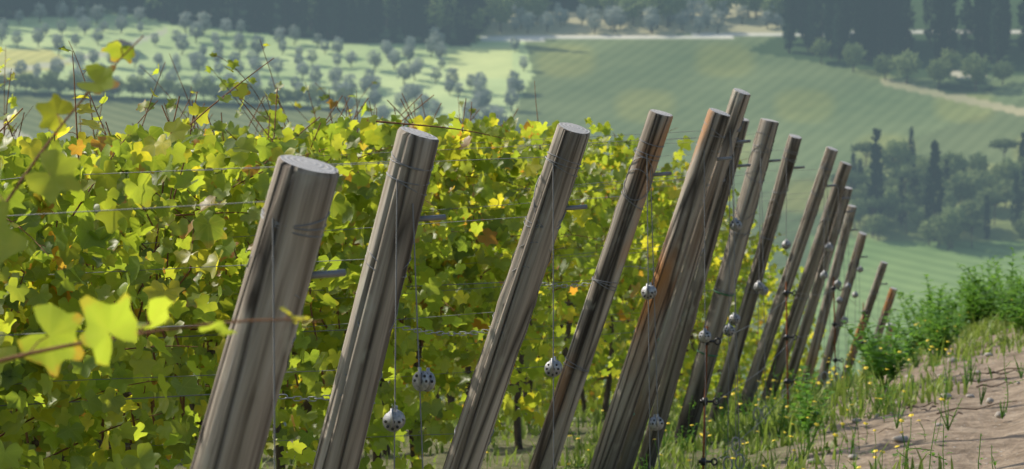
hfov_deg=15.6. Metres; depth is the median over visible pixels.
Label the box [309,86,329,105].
tree
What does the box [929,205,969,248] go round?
tree
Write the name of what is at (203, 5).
cypress
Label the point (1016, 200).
cypress
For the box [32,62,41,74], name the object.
olive
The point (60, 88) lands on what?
tree
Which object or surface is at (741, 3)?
tree
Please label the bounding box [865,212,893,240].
tree
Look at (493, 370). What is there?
vineyard end post
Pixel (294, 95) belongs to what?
tree
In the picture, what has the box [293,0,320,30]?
tree
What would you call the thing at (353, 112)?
olive
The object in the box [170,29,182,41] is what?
olive
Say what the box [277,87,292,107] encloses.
tree
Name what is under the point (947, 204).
tree
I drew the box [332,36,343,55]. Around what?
olive
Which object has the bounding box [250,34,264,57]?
olive
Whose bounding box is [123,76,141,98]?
tree
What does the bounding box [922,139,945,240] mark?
cypress
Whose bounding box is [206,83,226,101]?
tree
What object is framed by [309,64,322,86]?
olive
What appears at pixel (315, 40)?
olive
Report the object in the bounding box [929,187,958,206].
tree
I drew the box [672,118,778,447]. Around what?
vineyard end post
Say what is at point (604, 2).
tree
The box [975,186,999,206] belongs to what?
tree
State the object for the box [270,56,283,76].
olive
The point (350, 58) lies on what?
olive
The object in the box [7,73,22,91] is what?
tree
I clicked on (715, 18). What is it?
olive
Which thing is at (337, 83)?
olive
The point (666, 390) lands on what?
vineyard end post
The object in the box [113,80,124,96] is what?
tree
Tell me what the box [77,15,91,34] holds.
olive
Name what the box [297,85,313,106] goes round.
tree
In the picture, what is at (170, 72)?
olive
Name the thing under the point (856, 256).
vineyard end post
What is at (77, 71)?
olive
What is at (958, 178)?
tree
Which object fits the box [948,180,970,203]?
pine
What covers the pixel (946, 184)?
tree
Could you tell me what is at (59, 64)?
olive
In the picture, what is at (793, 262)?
vineyard end post
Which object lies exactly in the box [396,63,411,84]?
olive
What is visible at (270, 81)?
olive
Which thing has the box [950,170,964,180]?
tree
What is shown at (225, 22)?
olive
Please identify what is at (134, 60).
olive
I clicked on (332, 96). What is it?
tree
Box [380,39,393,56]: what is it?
olive
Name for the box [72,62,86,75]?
olive
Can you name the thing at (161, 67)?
olive
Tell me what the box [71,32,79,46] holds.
olive
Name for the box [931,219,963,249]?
tree
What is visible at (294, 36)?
olive
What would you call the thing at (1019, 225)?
tree
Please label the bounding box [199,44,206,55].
olive
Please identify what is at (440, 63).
olive
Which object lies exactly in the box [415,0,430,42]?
cypress
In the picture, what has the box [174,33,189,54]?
olive
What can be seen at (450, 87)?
olive
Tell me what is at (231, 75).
olive
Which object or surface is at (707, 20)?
olive
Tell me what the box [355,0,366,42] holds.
cypress
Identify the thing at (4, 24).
olive
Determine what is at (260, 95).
tree
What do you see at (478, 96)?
olive
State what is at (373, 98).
olive
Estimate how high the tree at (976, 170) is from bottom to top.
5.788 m
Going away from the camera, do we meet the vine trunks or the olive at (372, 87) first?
the vine trunks
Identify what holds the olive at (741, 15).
on the terrain at (626, 78)
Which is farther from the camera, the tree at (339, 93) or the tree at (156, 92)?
the tree at (156, 92)
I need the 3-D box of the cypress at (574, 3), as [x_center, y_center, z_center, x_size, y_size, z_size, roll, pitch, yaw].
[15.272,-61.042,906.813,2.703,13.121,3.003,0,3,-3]
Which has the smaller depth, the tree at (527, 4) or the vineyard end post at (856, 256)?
the vineyard end post at (856, 256)
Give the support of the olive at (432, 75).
on the terrain at (626, 78)
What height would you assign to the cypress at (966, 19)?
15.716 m
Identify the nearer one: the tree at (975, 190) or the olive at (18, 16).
the tree at (975, 190)
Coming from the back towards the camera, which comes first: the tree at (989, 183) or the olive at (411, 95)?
the olive at (411, 95)
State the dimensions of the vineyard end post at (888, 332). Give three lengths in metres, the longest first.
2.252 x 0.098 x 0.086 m
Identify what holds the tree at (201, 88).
on the terrain at (626, 78)
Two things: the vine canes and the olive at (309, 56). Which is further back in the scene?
the olive at (309, 56)
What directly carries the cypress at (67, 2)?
on the terrain at (626, 78)
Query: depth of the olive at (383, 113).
815.79 m
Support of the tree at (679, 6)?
on the terrain at (626, 78)
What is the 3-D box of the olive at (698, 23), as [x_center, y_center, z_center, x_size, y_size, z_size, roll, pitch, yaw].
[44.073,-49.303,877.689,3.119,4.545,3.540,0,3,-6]
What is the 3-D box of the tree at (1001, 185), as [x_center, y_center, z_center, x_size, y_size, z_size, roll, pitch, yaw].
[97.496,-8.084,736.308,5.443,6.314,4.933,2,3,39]
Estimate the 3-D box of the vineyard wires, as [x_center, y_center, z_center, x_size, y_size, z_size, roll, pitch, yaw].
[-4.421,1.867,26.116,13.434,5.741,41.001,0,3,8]
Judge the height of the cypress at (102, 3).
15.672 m
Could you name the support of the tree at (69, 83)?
on the terrain at (626, 78)
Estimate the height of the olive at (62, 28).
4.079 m
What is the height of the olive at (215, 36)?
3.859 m
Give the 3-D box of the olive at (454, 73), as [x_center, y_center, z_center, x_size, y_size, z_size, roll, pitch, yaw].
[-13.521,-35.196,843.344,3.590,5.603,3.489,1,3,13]
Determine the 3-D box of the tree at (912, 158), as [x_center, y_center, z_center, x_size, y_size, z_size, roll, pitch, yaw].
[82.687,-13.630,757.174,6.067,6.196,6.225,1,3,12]
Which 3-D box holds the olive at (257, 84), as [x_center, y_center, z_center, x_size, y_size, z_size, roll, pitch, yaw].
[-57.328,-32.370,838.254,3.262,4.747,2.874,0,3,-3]
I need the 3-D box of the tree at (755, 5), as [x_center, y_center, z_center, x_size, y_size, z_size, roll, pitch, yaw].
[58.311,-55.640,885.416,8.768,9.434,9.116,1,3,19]
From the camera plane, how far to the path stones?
19.91 m
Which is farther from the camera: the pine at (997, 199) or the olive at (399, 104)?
the olive at (399, 104)
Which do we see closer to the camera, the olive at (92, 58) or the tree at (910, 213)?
the tree at (910, 213)
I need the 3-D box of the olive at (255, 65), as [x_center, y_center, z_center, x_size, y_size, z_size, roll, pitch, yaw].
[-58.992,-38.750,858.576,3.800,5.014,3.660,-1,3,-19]
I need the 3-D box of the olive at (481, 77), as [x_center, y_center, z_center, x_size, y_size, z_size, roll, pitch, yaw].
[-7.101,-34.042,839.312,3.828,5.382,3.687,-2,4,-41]
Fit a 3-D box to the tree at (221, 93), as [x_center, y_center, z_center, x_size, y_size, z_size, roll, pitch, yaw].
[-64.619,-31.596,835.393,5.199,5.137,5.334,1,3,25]
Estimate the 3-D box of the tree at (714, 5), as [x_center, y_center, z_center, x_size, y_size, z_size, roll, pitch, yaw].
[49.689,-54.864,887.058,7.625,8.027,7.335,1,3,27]
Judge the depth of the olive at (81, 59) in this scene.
865.01 m
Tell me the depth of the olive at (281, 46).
877.05 m
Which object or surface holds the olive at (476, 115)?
on the terrain at (626, 78)
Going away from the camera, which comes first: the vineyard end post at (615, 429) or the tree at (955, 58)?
the vineyard end post at (615, 429)
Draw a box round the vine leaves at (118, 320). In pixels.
[0,41,309,376]
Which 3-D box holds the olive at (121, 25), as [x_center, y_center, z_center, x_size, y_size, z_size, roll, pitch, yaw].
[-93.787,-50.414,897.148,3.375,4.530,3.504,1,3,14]
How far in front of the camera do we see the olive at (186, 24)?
896.71 m
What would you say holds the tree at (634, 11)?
on the terrain at (626, 78)
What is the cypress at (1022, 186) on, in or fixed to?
on the terrain at (626, 78)
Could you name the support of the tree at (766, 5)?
on the terrain at (626, 78)
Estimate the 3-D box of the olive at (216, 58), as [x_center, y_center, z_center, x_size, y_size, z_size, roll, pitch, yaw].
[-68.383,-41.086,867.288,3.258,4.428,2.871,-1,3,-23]
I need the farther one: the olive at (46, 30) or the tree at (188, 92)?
the olive at (46, 30)
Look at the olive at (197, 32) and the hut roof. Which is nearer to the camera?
the hut roof
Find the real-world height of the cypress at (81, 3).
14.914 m
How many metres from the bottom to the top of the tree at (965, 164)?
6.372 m
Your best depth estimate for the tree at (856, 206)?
732.61 m
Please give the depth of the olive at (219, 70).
858.11 m
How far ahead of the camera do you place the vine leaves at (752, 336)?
35.04 m
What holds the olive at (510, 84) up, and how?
on the terrain at (626, 78)
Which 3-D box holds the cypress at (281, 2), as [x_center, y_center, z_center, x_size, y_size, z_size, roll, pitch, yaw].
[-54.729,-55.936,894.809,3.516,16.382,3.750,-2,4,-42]
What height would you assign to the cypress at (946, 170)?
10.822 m
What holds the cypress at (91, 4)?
on the terrain at (626, 78)
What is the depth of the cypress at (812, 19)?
851.58 m
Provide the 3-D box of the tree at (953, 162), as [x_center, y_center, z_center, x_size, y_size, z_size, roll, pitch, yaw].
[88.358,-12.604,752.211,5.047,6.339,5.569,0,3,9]
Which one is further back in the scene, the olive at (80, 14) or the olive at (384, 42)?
the olive at (80, 14)
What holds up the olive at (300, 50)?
on the terrain at (626, 78)
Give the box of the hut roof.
[111,39,132,43]
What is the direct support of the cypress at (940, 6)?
on the terrain at (626, 78)
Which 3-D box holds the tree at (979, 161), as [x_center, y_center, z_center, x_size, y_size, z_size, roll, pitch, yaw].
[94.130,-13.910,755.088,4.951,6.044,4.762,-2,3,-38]
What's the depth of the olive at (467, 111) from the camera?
813.42 m
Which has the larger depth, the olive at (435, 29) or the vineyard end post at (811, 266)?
the olive at (435, 29)
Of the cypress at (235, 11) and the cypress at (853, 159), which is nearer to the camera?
the cypress at (853, 159)
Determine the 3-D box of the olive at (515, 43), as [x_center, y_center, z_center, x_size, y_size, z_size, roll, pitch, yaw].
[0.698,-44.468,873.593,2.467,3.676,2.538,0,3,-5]
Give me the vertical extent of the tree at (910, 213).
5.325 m
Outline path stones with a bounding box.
[807,330,1019,463]
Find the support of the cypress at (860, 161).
on the terrain at (626, 78)
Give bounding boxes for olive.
[0,17,9,30]
[0,23,6,44]
[10,30,22,46]
[14,9,23,24]
[14,59,27,74]
[31,27,45,46]
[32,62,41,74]
[32,71,41,83]
[33,2,48,22]
[41,23,48,35]
[49,56,64,78]
[51,33,60,43]
[53,34,65,54]
[55,1,68,19]
[56,19,66,34]
[69,67,81,74]
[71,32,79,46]
[71,50,84,64]
[72,7,86,21]
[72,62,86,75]
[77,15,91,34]
[87,49,100,63]
[88,4,105,24]
[92,27,104,44]
[99,21,108,32]
[106,52,114,64]
[115,15,128,33]
[118,6,127,17]
[132,50,139,66]
[133,6,145,20]
[135,21,143,32]
[137,64,145,76]
[146,72,160,87]
[150,32,159,45]
[153,52,162,62]
[156,60,166,76]
[164,68,178,83]
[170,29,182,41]
[171,52,180,64]
[172,62,181,73]
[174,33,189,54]
[177,11,192,33]
[188,21,202,42]
[188,52,198,63]
[189,51,208,72]
[191,73,201,86]
[196,10,211,35]
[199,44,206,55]
[207,75,215,83]
[210,31,219,43]
[211,48,223,66]
[214,39,223,52]
[214,61,223,76]
[219,18,232,35]
[223,72,237,82]
[228,51,239,60]
[231,32,247,55]
[235,19,245,32]
[235,60,244,75]
[245,49,258,67]
[249,55,262,74]
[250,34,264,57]
[250,71,260,85]
[251,80,263,93]
[267,57,275,67]
[267,76,275,90]
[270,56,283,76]
[272,27,285,43]
[278,39,286,53]
[288,25,300,44]
[290,75,299,89]
[293,53,302,63]
[295,46,302,54]
[295,61,309,79]
[295,81,306,100]
[305,49,317,65]
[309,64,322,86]
[310,81,321,86]
[313,33,321,46]
[320,39,329,53]
[327,65,342,87]
[331,79,340,91]
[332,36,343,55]
[332,53,341,66]
[335,82,353,107]
[341,74,358,89]
[345,50,358,66]
[345,99,354,109]
[347,107,359,119]
[358,77,371,93]
[363,68,375,80]
[366,49,381,70]
[367,88,382,107]
[369,76,381,87]
[369,91,378,105]
[370,84,377,90]
[377,104,390,123]
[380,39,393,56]
[383,43,392,54]
[387,49,400,68]
[394,92,406,111]
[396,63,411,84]
[398,83,416,107]
[401,43,414,63]
[403,115,411,126]
[404,35,415,47]
[408,59,422,79]
[409,83,420,103]
[414,56,424,69]
[415,93,429,108]
[415,109,429,119]
[424,36,437,57]
[428,99,443,117]
[429,26,440,45]
[429,32,440,50]
[429,66,443,82]
[434,41,448,60]
[437,58,445,69]
[438,33,444,42]
[443,79,454,94]
[445,66,459,84]
[454,82,463,95]
[462,104,476,119]
[466,73,474,89]
[468,99,478,109]
[468,113,480,122]
[470,78,485,96]
[471,71,488,89]
[472,91,485,104]
[477,107,488,119]
[478,98,485,108]
[479,88,491,105]
[482,103,497,113]
[488,105,502,117]
[494,107,507,125]
[503,88,520,110]
[506,69,519,83]
[506,76,518,91]
[510,37,519,51]
[512,79,525,94]
[518,55,529,70]
[520,11,535,33]
[540,11,554,31]
[554,2,561,12]
[554,7,567,26]
[561,9,569,24]
[574,3,587,24]
[585,7,598,29]
[586,13,601,33]
[603,8,615,29]
[605,5,623,32]
[616,4,631,24]
[616,14,625,28]
[641,5,659,32]
[644,11,659,33]
[674,10,689,30]
[681,0,695,13]
[687,8,695,21]
[693,15,705,33]
[698,3,713,25]
[701,12,712,29]
[709,11,726,33]
[715,0,729,19]
[735,5,750,23]
[759,11,773,28]
[771,13,781,27]
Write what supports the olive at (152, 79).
on the terrain at (626, 78)
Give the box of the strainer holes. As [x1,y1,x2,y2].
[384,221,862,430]
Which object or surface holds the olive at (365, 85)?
on the terrain at (626, 78)
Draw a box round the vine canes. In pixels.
[0,35,817,460]
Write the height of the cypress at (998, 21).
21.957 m
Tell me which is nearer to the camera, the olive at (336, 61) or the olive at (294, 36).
the olive at (336, 61)
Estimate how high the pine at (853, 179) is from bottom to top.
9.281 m
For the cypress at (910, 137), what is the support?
on the terrain at (626, 78)
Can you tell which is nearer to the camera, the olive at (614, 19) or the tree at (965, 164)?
the tree at (965, 164)
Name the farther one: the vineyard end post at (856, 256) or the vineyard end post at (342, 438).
the vineyard end post at (856, 256)
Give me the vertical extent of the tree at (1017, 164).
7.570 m
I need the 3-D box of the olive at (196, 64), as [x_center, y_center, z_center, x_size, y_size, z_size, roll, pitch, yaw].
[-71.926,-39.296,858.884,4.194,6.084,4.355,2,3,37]
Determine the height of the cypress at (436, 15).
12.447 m
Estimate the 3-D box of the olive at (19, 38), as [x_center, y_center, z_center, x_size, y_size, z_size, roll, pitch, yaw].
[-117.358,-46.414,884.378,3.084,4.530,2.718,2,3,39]
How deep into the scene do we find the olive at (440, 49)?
866.93 m
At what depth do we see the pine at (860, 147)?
760.35 m
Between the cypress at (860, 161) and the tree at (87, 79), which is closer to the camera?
the cypress at (860, 161)
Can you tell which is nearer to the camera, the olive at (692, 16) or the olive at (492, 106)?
the olive at (492, 106)
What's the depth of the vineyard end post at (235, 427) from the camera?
7.10 m
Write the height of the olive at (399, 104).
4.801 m
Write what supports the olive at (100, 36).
on the terrain at (626, 78)
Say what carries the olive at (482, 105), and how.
on the terrain at (626, 78)
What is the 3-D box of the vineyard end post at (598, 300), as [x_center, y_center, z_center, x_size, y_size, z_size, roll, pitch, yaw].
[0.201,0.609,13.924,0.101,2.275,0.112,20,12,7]
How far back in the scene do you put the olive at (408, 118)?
811.37 m
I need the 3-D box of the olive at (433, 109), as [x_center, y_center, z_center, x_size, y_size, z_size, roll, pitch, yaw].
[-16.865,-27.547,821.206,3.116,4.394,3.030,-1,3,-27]
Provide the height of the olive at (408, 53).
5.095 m
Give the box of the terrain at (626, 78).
[0,0,1023,468]
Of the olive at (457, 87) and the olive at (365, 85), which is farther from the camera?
the olive at (365, 85)
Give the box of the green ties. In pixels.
[609,289,733,415]
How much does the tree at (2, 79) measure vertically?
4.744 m
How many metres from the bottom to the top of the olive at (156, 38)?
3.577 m
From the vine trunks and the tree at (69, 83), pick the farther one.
the tree at (69, 83)
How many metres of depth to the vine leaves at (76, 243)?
12.08 m
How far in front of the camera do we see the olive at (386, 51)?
871.76 m
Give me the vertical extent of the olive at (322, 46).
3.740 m
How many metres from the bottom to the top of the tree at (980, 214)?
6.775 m
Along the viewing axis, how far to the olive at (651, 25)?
880.35 m
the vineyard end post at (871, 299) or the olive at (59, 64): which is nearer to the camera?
the vineyard end post at (871, 299)
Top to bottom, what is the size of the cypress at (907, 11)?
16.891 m
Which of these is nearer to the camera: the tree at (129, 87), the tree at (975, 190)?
the tree at (975, 190)
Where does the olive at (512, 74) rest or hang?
on the terrain at (626, 78)
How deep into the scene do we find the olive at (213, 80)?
848.58 m
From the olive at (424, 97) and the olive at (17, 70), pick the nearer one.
the olive at (424, 97)
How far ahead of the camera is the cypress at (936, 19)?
847.66 m
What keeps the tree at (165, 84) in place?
on the terrain at (626, 78)
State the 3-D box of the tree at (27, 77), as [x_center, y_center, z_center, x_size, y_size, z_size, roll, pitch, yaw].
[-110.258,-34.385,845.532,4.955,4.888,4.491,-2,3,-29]
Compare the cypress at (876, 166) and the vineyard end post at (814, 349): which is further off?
the cypress at (876, 166)
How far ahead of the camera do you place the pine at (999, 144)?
754.57 m
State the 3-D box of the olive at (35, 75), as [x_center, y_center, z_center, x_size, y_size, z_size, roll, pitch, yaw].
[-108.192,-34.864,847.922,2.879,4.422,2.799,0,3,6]
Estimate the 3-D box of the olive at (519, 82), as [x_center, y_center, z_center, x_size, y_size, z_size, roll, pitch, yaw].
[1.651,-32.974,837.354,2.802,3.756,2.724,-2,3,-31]
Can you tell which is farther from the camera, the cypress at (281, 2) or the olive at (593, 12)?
the cypress at (281, 2)
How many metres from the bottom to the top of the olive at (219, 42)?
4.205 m
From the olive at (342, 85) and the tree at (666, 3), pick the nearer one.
the olive at (342, 85)
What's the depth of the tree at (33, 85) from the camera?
843.75 m
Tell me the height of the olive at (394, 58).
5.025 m
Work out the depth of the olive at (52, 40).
884.69 m
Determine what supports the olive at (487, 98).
on the terrain at (626, 78)
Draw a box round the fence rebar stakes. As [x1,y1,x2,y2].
[702,277,891,468]
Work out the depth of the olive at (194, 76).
846.43 m
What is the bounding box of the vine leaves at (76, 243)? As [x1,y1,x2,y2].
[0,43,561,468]
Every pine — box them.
[830,170,869,186]
[850,140,882,167]
[850,189,868,225]
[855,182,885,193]
[859,196,888,236]
[885,166,924,216]
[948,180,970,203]
[981,194,1008,224]
[988,138,1019,161]
[1008,187,1023,211]
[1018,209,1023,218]
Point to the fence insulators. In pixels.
(786, 381)
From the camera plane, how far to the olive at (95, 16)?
904.80 m
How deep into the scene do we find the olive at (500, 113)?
807.65 m
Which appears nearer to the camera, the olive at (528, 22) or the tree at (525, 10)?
the olive at (528, 22)
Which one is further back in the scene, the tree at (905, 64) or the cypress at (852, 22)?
the cypress at (852, 22)
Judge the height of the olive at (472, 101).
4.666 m
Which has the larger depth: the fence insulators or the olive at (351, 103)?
the olive at (351, 103)
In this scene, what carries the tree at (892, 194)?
on the terrain at (626, 78)
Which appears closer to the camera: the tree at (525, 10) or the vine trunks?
the vine trunks
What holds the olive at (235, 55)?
on the terrain at (626, 78)
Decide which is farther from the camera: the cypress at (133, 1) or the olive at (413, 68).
the cypress at (133, 1)
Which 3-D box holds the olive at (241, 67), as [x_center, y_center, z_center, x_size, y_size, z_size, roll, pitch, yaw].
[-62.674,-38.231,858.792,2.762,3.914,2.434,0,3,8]
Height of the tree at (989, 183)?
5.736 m
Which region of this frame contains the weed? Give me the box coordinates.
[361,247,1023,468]
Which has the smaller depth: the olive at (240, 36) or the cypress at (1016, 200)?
the cypress at (1016, 200)
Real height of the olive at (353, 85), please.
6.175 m
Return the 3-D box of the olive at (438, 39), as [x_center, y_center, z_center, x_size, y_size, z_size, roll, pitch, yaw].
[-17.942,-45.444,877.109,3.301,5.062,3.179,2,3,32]
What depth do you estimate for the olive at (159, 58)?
867.01 m
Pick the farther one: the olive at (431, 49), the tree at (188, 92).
the olive at (431, 49)
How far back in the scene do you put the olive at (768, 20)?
875.71 m
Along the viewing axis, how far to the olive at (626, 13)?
889.14 m
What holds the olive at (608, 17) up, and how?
on the terrain at (626, 78)
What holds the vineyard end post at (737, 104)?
on the terrain at (626, 78)
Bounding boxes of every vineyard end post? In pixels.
[190,155,338,468]
[312,127,438,468]
[443,122,589,468]
[528,109,672,468]
[589,108,730,468]
[616,88,750,468]
[636,118,748,468]
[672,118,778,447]
[706,134,801,425]
[736,146,837,416]
[759,161,851,404]
[779,186,852,396]
[799,205,856,389]
[815,231,866,388]
[841,261,887,381]
[863,287,896,370]
[882,323,894,353]
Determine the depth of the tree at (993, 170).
743.38 m
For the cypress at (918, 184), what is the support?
on the terrain at (626, 78)
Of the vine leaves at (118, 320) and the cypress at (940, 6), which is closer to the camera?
the vine leaves at (118, 320)
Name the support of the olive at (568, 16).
on the terrain at (626, 78)
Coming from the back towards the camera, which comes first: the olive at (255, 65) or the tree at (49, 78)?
the olive at (255, 65)
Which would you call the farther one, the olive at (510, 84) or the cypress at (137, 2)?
the cypress at (137, 2)
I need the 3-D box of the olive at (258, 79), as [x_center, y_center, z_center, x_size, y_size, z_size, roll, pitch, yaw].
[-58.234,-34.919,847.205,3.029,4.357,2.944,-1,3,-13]
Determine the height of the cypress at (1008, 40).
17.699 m
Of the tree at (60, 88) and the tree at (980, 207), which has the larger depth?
the tree at (60, 88)
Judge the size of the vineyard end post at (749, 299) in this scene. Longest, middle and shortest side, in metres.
2.248 x 0.112 x 0.092 m
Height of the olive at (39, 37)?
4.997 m
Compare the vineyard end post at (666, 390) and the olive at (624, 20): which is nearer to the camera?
the vineyard end post at (666, 390)
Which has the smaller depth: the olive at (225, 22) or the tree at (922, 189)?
the tree at (922, 189)
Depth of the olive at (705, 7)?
883.17 m
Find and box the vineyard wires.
[0,118,896,468]
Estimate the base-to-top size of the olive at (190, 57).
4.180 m
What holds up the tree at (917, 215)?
on the terrain at (626, 78)
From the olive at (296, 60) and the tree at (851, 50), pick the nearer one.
the tree at (851, 50)
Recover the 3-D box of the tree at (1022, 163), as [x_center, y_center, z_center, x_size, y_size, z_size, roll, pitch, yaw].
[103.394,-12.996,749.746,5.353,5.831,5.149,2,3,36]
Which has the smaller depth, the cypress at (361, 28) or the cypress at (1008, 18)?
the cypress at (1008, 18)
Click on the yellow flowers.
(835, 434)
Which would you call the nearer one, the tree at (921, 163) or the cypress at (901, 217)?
the cypress at (901, 217)
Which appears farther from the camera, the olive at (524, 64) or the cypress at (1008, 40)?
the olive at (524, 64)
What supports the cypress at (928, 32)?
on the terrain at (626, 78)
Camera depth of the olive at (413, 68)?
852.20 m
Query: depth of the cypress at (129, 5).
916.15 m
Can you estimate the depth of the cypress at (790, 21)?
861.13 m
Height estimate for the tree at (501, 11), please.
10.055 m
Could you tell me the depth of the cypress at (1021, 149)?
750.62 m
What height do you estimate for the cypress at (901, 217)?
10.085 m
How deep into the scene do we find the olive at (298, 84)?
836.63 m
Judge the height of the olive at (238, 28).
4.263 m
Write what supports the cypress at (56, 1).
on the terrain at (626, 78)
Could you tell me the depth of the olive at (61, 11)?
907.73 m
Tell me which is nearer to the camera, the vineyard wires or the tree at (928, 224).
the vineyard wires
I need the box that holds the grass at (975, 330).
[259,306,1023,468]
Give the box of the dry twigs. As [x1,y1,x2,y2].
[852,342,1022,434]
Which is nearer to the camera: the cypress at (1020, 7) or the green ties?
the green ties
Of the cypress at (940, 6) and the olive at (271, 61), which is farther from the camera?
the olive at (271, 61)
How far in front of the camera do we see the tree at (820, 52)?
843.76 m
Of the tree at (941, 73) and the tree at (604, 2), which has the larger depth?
the tree at (604, 2)
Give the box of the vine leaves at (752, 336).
[104,189,834,426]
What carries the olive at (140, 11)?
on the terrain at (626, 78)
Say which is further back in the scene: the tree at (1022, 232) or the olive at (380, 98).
the olive at (380, 98)
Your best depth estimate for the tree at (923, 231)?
718.14 m
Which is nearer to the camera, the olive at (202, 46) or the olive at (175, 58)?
the olive at (175, 58)
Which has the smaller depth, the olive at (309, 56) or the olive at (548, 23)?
the olive at (309, 56)
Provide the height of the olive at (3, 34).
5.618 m
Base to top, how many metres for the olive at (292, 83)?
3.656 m
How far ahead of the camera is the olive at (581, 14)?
892.77 m
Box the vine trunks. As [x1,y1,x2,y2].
[9,302,721,468]
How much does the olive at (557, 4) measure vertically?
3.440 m
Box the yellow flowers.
[486,299,1011,468]
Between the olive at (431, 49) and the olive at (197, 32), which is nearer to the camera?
the olive at (431, 49)
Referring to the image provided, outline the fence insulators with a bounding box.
[699,286,894,465]
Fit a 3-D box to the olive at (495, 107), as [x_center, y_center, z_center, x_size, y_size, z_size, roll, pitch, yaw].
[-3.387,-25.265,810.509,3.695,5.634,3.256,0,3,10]
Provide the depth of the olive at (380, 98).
830.08 m
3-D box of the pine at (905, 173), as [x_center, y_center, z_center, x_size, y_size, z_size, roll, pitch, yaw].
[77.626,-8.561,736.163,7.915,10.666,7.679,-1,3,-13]
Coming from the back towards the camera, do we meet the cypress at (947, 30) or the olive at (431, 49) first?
the olive at (431, 49)
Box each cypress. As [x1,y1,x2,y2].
[21,0,32,17]
[54,0,60,9]
[61,0,69,15]
[78,0,86,13]
[86,0,97,8]
[97,0,107,11]
[112,0,119,12]
[124,0,133,12]
[131,0,143,12]
[135,0,143,10]
[165,0,177,22]
[176,0,187,20]
[181,0,191,21]
[190,0,201,24]
[199,0,206,22]
[212,0,225,27]
[229,0,240,26]
[277,0,290,34]
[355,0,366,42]
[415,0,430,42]
[430,0,440,41]
[570,0,577,9]
[780,0,798,52]
[784,1,797,39]
[795,0,803,32]
[803,0,822,54]
[847,0,855,42]
[849,151,856,189]
[854,163,864,189]
[857,158,864,184]
[865,128,885,234]
[896,177,906,226]
[898,0,916,53]
[907,126,915,160]
[909,164,921,209]
[922,0,935,44]
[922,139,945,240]
[930,0,947,59]
[932,0,947,39]
[940,0,961,60]
[940,1,955,58]
[942,159,951,190]
[959,0,973,51]
[983,195,991,239]
[986,0,1008,60]
[990,0,1011,53]
[1003,0,1011,51]
[1008,170,1023,231]
[1016,0,1023,51]
[1017,132,1023,165]
[1019,170,1023,211]
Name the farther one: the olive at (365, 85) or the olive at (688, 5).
the olive at (688, 5)
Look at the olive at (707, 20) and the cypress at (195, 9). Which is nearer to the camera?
the olive at (707, 20)
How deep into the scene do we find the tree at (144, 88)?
838.39 m
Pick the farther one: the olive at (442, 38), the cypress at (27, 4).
the cypress at (27, 4)
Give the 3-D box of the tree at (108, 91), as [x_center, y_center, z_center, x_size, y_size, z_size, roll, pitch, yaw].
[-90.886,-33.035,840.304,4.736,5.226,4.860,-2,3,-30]
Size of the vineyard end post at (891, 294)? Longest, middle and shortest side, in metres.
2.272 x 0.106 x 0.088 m
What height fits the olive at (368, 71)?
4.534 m
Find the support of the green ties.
attached to the vineyard end post at (720, 304)
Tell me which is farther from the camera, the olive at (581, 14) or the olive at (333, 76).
the olive at (581, 14)
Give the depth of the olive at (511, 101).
824.49 m
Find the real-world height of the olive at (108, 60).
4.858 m
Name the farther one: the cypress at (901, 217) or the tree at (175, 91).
the tree at (175, 91)
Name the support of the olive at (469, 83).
on the terrain at (626, 78)
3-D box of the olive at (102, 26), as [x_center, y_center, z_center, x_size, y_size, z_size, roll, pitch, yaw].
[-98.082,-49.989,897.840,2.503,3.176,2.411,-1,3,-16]
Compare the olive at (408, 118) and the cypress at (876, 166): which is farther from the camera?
the olive at (408, 118)

